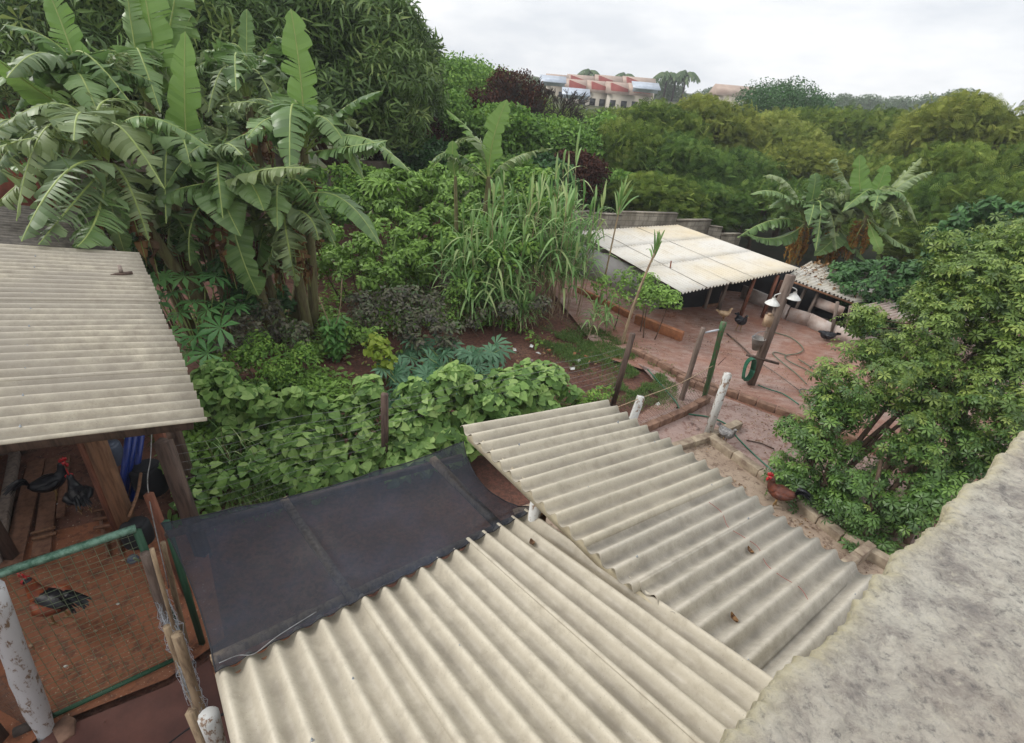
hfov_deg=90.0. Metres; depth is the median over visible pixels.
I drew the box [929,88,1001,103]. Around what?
tree
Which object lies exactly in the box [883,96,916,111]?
tree
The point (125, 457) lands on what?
blue pipe
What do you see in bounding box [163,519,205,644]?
fence post
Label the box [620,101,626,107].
window
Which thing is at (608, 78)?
town house
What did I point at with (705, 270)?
chicken coop
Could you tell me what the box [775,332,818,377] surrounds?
hose
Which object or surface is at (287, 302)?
garden shrub
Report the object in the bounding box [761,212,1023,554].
umbrella tree
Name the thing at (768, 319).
feeder box
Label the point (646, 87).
metal roof
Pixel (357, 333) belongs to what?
garden shrub
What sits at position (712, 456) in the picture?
pen floor
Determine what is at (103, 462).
shed post
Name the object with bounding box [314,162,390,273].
garden shrub
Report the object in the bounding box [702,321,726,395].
fence post
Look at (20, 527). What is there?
plank
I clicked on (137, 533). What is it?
gate
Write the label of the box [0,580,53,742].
log post
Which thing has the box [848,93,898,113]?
tree
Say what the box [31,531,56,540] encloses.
plank
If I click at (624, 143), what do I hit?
tree
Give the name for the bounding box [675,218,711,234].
boundary wall
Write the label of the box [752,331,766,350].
bucket
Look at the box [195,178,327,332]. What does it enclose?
banana plant
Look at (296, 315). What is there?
banana plant
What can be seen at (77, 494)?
rooster
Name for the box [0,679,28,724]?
chicken wire
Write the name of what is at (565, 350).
grass
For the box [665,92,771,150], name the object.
tree
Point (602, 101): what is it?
window
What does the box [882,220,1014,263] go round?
tree
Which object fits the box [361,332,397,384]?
sapling
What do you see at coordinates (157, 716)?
path
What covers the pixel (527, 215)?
cane grass
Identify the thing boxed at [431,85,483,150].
tree
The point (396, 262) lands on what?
garden shrub
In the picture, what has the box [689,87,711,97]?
tree
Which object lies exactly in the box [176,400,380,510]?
wire fence
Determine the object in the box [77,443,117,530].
shed post
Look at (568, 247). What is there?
cane grass
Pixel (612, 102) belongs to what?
window
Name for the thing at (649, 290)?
garden shrub
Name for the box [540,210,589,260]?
boundary wall
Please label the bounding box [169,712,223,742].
black cable
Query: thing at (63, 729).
flat stone
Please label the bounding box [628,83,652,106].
town house
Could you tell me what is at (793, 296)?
lamp
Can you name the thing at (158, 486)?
drum
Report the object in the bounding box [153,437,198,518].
post
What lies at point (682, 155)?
tree
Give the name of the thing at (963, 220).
garden shrub
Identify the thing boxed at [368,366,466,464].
bean vine
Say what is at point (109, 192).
banana plant
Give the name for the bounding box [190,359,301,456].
bean vine
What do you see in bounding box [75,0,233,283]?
banana plant
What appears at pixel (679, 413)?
kerb
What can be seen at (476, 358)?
papaya plant
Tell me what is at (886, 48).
sky
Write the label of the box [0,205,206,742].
shed
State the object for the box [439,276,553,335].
garden shrub
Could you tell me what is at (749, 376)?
hose coil
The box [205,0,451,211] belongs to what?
mango tree
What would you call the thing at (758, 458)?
hose
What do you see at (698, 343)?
fence post
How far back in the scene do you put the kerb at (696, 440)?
10.10 m
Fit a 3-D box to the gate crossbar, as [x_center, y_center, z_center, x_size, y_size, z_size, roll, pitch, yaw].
[4.193,-0.845,10.752,0.394,0.160,0.044,4,30,-2]
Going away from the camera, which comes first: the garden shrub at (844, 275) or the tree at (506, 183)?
the garden shrub at (844, 275)
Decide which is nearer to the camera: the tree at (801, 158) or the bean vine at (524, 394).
the bean vine at (524, 394)
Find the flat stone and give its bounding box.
[52,715,76,742]
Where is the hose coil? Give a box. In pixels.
[742,357,756,380]
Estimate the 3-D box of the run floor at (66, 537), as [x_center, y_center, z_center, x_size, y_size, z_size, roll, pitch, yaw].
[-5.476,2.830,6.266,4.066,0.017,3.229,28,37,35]
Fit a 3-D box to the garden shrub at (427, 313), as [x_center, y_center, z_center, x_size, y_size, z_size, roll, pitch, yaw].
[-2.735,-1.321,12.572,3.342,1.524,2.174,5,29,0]
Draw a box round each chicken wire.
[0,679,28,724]
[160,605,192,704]
[612,367,711,422]
[705,375,715,417]
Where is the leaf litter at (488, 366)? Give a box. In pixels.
[121,303,665,460]
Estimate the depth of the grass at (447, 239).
14.09 m
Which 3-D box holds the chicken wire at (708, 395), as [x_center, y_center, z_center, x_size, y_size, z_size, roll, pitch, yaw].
[4.165,0.613,10.732,0.003,0.702,1.383,12,30,12]
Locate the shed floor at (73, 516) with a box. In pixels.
[0,434,175,536]
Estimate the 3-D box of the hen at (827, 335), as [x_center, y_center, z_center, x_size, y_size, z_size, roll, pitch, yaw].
[9.313,-1.070,15.093,0.614,0.257,0.356,25,35,31]
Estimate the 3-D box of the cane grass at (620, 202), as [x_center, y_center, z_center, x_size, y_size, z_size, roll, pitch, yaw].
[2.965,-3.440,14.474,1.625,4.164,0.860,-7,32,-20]
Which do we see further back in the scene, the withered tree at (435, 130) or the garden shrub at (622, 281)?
the withered tree at (435, 130)
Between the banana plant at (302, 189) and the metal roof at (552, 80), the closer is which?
the banana plant at (302, 189)
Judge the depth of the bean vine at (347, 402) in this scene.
8.50 m
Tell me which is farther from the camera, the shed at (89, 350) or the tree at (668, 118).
the tree at (668, 118)
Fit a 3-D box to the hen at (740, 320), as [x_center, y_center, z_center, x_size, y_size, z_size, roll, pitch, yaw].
[6.759,-1.493,15.155,0.357,0.584,0.609,12,30,13]
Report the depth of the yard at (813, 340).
14.24 m
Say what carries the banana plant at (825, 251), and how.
on the ground at (492, 477)
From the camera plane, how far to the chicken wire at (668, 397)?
10.62 m
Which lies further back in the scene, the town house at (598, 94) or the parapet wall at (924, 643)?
the town house at (598, 94)
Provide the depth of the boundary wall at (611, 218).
20.25 m
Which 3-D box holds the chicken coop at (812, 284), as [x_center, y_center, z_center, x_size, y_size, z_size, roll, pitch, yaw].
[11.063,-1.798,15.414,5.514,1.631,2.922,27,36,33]
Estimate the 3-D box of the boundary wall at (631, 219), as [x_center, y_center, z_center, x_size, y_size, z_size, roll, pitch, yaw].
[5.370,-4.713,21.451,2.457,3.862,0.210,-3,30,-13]
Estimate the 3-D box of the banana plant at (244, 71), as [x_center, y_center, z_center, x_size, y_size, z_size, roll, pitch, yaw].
[-6.163,-4.676,12.553,2.607,7.018,2.668,15,31,16]
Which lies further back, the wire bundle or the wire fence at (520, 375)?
the wire fence at (520, 375)
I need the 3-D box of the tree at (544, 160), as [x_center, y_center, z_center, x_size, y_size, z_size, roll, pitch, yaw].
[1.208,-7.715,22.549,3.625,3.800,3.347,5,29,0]
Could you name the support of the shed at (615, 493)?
on the ground at (492, 477)
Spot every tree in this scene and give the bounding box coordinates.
[0,0,337,219]
[159,102,247,148]
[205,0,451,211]
[310,66,451,160]
[344,117,449,160]
[357,168,434,226]
[381,135,463,201]
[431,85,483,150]
[434,51,506,137]
[451,58,520,97]
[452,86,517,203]
[453,100,545,166]
[472,71,546,118]
[472,154,546,240]
[479,64,547,160]
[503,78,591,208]
[516,150,581,233]
[522,112,606,210]
[531,92,555,118]
[547,104,600,119]
[574,109,621,209]
[577,69,599,75]
[578,167,638,212]
[585,103,628,115]
[591,115,670,207]
[602,97,717,142]
[605,170,713,218]
[615,72,634,76]
[631,127,739,182]
[653,71,681,97]
[654,79,688,101]
[661,80,688,100]
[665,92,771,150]
[670,70,699,99]
[686,175,763,231]
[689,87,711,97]
[714,143,795,232]
[725,106,840,150]
[728,175,809,249]
[732,75,842,114]
[753,139,855,245]
[761,174,857,265]
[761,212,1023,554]
[785,99,880,149]
[796,144,899,178]
[822,93,865,109]
[827,103,922,153]
[837,150,909,269]
[841,206,935,280]
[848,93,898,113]
[865,88,1023,158]
[870,167,1004,290]
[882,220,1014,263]
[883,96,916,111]
[884,138,1023,184]
[893,93,940,112]
[906,167,1023,234]
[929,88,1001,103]
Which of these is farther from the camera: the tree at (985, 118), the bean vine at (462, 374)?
the tree at (985, 118)
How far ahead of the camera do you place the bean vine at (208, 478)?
7.75 m
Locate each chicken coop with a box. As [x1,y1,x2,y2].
[573,225,799,318]
[786,260,989,347]
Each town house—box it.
[546,73,568,96]
[565,79,590,104]
[567,74,594,80]
[587,80,606,106]
[595,74,622,82]
[605,81,632,108]
[622,76,655,99]
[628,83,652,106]
[708,84,754,105]
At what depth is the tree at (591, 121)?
29.14 m
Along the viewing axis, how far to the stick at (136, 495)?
7.23 m
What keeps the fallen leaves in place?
on the yard at (813, 340)
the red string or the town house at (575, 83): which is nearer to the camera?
the red string
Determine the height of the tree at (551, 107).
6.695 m
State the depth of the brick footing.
15.98 m
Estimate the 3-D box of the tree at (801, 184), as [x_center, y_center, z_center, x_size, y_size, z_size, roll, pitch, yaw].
[16.409,-8.049,27.988,6.458,5.080,6.281,-18,37,-35]
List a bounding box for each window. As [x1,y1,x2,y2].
[589,98,595,105]
[599,99,604,105]
[609,100,615,106]
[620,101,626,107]
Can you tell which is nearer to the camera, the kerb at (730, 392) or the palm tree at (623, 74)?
the kerb at (730, 392)
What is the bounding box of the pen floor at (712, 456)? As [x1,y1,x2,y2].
[523,443,883,596]
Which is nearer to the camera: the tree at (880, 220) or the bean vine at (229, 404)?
the bean vine at (229, 404)
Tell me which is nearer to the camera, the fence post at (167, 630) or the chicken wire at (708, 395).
the fence post at (167, 630)
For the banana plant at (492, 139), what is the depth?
13.81 m
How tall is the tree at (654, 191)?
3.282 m
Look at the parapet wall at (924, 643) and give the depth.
0.66 m
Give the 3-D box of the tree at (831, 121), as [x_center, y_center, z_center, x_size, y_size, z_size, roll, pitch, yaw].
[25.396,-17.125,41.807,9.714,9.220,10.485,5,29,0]
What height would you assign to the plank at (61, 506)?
0.035 m
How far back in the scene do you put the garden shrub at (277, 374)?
10.47 m
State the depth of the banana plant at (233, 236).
9.59 m
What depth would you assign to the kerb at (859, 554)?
7.67 m
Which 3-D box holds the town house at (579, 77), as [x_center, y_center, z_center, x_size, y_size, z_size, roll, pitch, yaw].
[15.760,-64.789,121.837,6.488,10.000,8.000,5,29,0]
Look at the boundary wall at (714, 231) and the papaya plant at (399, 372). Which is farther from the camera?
the boundary wall at (714, 231)
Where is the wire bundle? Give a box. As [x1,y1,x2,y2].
[149,587,207,709]
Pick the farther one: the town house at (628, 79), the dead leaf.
the town house at (628, 79)
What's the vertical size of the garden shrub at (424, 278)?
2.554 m
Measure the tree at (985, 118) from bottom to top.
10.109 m
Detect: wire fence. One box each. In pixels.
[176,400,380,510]
[389,349,623,441]
[583,270,685,329]
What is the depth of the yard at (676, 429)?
10.64 m
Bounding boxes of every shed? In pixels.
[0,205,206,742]
[215,508,772,742]
[460,400,872,677]
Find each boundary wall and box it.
[61,148,293,202]
[328,160,463,213]
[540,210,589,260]
[586,212,621,256]
[615,211,678,258]
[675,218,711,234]
[707,225,722,238]
[719,232,741,245]
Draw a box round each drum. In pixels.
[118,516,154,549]
[128,458,168,499]
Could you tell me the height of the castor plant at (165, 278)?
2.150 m
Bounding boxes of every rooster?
[3,456,68,500]
[17,572,90,625]
[62,468,93,513]
[766,472,812,508]
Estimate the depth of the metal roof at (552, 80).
95.55 m
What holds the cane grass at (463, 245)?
on the ground at (492, 477)
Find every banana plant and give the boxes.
[0,0,199,338]
[0,92,229,348]
[0,110,135,207]
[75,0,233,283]
[79,32,258,341]
[119,161,220,327]
[141,136,311,344]
[168,9,318,308]
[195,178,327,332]
[220,9,409,334]
[235,158,379,341]
[287,233,323,323]
[431,100,552,299]
[445,141,460,297]
[737,173,840,265]
[800,186,878,266]
[829,155,932,262]
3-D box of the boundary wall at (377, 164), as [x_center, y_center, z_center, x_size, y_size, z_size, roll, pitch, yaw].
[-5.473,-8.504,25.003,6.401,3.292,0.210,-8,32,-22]
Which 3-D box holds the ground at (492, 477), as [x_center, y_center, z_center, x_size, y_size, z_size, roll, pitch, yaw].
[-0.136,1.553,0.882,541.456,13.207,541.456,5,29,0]
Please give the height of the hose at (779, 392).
0.024 m
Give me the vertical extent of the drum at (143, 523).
0.370 m
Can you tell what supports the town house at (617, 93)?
on the ground at (492, 477)
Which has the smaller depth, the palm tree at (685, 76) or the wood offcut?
the wood offcut
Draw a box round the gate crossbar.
[705,329,718,332]
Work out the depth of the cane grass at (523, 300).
14.06 m
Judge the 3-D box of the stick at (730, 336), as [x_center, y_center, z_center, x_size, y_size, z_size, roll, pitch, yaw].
[6.394,-0.694,14.260,0.066,0.047,1.684,1,30,-7]
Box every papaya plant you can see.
[371,358,434,407]
[385,334,516,394]
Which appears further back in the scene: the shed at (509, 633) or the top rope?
the top rope
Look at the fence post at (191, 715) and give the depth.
4.08 m
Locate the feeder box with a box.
[762,313,773,326]
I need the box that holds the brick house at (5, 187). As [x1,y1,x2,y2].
[0,43,75,206]
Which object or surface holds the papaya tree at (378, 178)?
on the ground at (492, 477)
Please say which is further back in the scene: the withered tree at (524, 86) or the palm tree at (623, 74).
the palm tree at (623, 74)
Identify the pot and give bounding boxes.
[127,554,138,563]
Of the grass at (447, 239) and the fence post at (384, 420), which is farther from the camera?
the grass at (447, 239)
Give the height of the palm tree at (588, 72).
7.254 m
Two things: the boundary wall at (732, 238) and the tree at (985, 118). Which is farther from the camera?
the tree at (985, 118)
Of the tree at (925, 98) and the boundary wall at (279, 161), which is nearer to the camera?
the boundary wall at (279, 161)
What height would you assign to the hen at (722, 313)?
0.467 m
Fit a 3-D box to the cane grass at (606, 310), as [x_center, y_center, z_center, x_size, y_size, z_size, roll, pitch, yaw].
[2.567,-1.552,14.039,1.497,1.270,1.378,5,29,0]
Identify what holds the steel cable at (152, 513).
hanging from the fence post at (156, 510)
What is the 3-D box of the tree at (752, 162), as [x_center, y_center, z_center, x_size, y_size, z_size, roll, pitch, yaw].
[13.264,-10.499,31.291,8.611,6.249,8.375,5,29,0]
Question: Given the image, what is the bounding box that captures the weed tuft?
[202,423,269,466]
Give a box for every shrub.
[114,222,261,345]
[143,246,297,324]
[195,298,313,366]
[205,328,322,394]
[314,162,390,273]
[316,217,434,302]
[317,277,479,350]
[331,153,564,239]
[342,284,466,351]
[357,161,496,281]
[383,213,486,301]
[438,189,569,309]
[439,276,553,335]
[554,148,612,210]
[558,385,614,407]
[589,266,657,329]
[635,271,682,339]
[825,256,933,338]
[908,195,1023,339]
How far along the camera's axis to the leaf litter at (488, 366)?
12.92 m
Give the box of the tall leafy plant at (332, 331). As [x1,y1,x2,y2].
[318,279,352,362]
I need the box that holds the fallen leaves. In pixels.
[578,301,871,572]
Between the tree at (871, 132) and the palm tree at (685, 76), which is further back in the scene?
the palm tree at (685, 76)
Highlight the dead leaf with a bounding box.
[731,612,738,621]
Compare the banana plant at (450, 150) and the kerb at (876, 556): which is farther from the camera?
the banana plant at (450, 150)
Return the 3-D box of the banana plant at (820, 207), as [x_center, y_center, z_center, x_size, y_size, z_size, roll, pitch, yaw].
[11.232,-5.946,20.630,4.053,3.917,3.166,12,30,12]
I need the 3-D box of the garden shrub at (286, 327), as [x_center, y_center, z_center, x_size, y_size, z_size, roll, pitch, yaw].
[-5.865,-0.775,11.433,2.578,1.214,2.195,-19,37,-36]
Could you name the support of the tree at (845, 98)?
on the ground at (492, 477)
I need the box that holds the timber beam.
[634,314,683,341]
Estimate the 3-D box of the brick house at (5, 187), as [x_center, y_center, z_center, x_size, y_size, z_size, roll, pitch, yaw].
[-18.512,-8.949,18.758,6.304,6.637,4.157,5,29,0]
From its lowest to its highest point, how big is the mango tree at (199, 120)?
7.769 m
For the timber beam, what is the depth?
14.64 m
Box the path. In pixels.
[40,660,229,742]
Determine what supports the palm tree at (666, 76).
on the ground at (492, 477)
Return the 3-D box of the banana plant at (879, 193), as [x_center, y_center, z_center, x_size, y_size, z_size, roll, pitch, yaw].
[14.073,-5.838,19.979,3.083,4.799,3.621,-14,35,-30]
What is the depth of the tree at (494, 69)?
36.01 m
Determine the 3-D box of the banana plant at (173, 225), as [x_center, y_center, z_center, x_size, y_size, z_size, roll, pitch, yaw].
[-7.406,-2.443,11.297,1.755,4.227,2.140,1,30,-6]
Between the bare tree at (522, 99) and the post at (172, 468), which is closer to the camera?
the post at (172, 468)
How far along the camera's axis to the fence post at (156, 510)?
5.83 m
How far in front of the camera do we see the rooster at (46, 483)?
7.41 m
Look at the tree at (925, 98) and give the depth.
146.57 m
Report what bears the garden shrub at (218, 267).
on the ground at (492, 477)
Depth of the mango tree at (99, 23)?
14.79 m
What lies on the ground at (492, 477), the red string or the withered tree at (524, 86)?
the withered tree at (524, 86)
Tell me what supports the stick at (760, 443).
on the yard at (676, 429)
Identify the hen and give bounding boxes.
[716,308,732,321]
[716,422,738,440]
[734,312,748,331]
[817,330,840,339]
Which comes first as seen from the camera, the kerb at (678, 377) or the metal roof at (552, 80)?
the kerb at (678, 377)
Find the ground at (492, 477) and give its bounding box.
[32,73,1020,742]
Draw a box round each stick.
[127,472,142,517]
[726,333,749,353]
[746,440,773,448]
[763,364,798,389]
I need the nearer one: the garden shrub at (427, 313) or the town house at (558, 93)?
the garden shrub at (427, 313)
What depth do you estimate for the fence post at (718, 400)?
9.91 m
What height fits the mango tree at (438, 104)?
8.492 m
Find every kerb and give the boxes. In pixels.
[631,347,880,452]
[640,395,710,431]
[672,419,742,449]
[675,374,716,394]
[708,434,889,568]
[841,540,876,565]
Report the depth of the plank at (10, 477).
7.62 m
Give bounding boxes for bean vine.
[153,443,260,520]
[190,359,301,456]
[239,440,379,498]
[262,394,380,475]
[278,360,486,425]
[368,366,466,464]
[376,425,483,468]
[450,357,586,432]
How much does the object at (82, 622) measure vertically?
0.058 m
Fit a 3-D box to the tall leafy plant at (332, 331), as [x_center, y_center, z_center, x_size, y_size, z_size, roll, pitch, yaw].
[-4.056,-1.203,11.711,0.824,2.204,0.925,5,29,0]
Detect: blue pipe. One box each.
[120,437,131,488]
[126,436,137,494]
[129,435,144,501]
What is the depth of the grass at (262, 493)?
8.06 m
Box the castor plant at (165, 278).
[149,270,249,365]
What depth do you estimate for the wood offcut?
7.38 m
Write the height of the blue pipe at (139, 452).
0.937 m
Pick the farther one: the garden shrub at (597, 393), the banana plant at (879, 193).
the banana plant at (879, 193)
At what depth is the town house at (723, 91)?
104.92 m
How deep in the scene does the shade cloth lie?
4.75 m
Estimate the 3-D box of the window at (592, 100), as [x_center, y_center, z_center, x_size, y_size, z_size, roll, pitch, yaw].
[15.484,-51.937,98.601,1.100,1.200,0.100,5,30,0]
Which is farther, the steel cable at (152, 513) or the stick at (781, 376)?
the stick at (781, 376)
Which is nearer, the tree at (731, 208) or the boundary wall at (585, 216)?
the boundary wall at (585, 216)
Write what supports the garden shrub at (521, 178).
on the ground at (492, 477)
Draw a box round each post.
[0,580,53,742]
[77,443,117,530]
[84,440,135,528]
[140,550,175,665]
[143,492,191,595]
[149,547,176,631]
[153,433,166,441]
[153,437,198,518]
[160,541,188,643]
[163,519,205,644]
[163,624,193,707]
[171,630,204,713]
[185,708,205,742]
[197,706,226,742]
[381,392,388,456]
[610,332,634,405]
[629,395,644,418]
[679,327,705,399]
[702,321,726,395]
[704,372,731,432]
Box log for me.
[12,722,31,737]
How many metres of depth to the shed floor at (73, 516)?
7.97 m
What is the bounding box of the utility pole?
[746,274,795,385]
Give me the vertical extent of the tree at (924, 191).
5.844 m
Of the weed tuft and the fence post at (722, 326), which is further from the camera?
the fence post at (722, 326)
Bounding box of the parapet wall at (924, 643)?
[720,431,1023,742]
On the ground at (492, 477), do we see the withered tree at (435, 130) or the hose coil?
the withered tree at (435, 130)
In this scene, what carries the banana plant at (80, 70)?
on the ground at (492, 477)
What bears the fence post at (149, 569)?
on the ground at (492, 477)
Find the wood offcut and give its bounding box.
[110,265,132,274]
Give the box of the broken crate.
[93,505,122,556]
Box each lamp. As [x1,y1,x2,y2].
[765,293,780,306]
[787,287,800,300]
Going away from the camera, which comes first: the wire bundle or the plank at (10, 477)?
the wire bundle
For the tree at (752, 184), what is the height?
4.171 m
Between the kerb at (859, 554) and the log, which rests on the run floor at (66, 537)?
the log
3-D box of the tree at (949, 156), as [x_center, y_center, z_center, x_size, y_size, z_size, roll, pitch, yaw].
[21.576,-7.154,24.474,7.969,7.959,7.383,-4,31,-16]
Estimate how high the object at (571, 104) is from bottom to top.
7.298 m
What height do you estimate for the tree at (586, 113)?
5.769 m
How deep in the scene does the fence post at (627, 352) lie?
10.64 m
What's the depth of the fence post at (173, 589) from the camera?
5.46 m
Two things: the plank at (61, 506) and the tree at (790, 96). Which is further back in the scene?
the tree at (790, 96)
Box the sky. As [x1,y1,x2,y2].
[410,0,1023,115]
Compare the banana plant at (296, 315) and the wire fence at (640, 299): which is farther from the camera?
the wire fence at (640, 299)
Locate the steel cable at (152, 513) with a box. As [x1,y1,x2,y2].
[147,434,168,588]
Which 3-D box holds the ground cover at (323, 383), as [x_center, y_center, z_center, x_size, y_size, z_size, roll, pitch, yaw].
[-1.155,-5.412,21.245,23.987,0.535,22.268,-13,34,-28]
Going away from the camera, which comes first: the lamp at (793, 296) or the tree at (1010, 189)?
the lamp at (793, 296)
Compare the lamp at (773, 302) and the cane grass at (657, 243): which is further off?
the cane grass at (657, 243)
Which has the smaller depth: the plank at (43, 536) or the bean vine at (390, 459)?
the plank at (43, 536)
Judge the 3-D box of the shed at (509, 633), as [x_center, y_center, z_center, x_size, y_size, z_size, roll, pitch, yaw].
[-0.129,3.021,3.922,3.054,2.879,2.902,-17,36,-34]
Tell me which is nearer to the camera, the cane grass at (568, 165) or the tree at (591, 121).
the cane grass at (568, 165)
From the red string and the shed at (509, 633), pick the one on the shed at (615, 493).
the red string
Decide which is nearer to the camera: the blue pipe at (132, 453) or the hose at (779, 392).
the blue pipe at (132, 453)
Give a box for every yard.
[545,276,1023,537]
[638,363,917,551]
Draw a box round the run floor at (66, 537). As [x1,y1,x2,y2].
[0,519,209,742]
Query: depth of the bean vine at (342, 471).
8.14 m
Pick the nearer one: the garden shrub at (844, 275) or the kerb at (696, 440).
the kerb at (696, 440)
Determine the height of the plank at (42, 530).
0.035 m
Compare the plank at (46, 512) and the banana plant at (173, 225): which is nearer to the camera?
the plank at (46, 512)
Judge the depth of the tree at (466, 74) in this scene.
29.62 m
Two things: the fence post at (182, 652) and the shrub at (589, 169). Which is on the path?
the fence post at (182, 652)
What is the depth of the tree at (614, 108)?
56.29 m
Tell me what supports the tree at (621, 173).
on the ground at (492, 477)
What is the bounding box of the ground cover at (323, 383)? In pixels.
[124,207,625,472]
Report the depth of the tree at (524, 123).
24.50 m
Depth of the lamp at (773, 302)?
11.23 m
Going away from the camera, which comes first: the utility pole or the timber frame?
the timber frame
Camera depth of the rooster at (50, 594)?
5.78 m
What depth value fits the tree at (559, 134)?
25.22 m
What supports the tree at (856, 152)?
on the ground at (492, 477)
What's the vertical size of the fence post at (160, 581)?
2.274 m
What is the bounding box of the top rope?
[618,366,711,406]
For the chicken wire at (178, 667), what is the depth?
4.77 m
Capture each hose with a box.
[647,369,774,472]
[758,384,798,404]
[772,352,806,383]
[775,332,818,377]
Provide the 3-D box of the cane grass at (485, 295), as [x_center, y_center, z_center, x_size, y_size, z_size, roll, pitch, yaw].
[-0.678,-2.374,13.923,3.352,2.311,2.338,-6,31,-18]
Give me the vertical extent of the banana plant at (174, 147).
6.449 m
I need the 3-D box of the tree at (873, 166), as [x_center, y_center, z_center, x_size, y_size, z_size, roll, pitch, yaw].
[22.406,-9.038,29.534,8.078,6.805,8.607,-12,34,-27]
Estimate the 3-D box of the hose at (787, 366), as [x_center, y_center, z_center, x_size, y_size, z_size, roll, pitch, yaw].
[7.283,-0.119,13.394,0.377,0.024,1.715,5,29,0]
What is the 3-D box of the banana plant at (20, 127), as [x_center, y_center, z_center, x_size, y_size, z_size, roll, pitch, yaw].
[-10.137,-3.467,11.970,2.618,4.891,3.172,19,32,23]
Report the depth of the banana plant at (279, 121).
10.10 m
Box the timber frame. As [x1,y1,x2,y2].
[164,496,465,664]
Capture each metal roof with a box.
[539,74,565,86]
[562,87,589,99]
[632,81,660,93]
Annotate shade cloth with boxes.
[161,441,528,672]
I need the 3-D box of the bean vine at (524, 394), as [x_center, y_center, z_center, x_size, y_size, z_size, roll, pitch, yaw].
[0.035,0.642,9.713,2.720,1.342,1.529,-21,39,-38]
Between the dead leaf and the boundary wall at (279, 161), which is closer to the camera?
the dead leaf
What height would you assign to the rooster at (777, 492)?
0.643 m
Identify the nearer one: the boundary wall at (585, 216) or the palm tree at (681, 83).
the boundary wall at (585, 216)
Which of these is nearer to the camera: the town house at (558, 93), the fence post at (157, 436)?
the fence post at (157, 436)
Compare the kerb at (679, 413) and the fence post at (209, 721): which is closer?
the fence post at (209, 721)
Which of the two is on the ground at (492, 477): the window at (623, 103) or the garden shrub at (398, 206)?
the garden shrub at (398, 206)
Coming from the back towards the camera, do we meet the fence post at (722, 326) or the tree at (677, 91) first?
the tree at (677, 91)
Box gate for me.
[0,524,188,717]
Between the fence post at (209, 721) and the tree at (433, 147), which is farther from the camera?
the tree at (433, 147)
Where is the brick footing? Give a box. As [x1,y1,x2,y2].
[577,286,632,318]
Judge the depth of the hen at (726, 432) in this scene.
9.97 m
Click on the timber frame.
(165, 535)
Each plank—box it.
[0,451,21,563]
[0,458,44,568]
[30,526,55,534]
[31,456,61,557]
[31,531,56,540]
[56,454,70,518]
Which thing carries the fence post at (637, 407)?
on the ground at (492, 477)
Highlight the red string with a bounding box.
[709,502,807,598]
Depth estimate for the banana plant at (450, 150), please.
13.76 m
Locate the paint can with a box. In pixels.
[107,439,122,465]
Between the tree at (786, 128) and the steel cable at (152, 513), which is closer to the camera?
the steel cable at (152, 513)
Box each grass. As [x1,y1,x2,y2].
[148,417,294,516]
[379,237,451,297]
[418,190,536,320]
[426,243,538,332]
[457,167,585,323]
[502,285,554,330]
[522,167,617,319]
[528,319,691,410]
[536,125,592,290]
[577,291,624,339]
[596,172,637,316]
[621,229,664,343]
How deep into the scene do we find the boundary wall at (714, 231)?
21.62 m

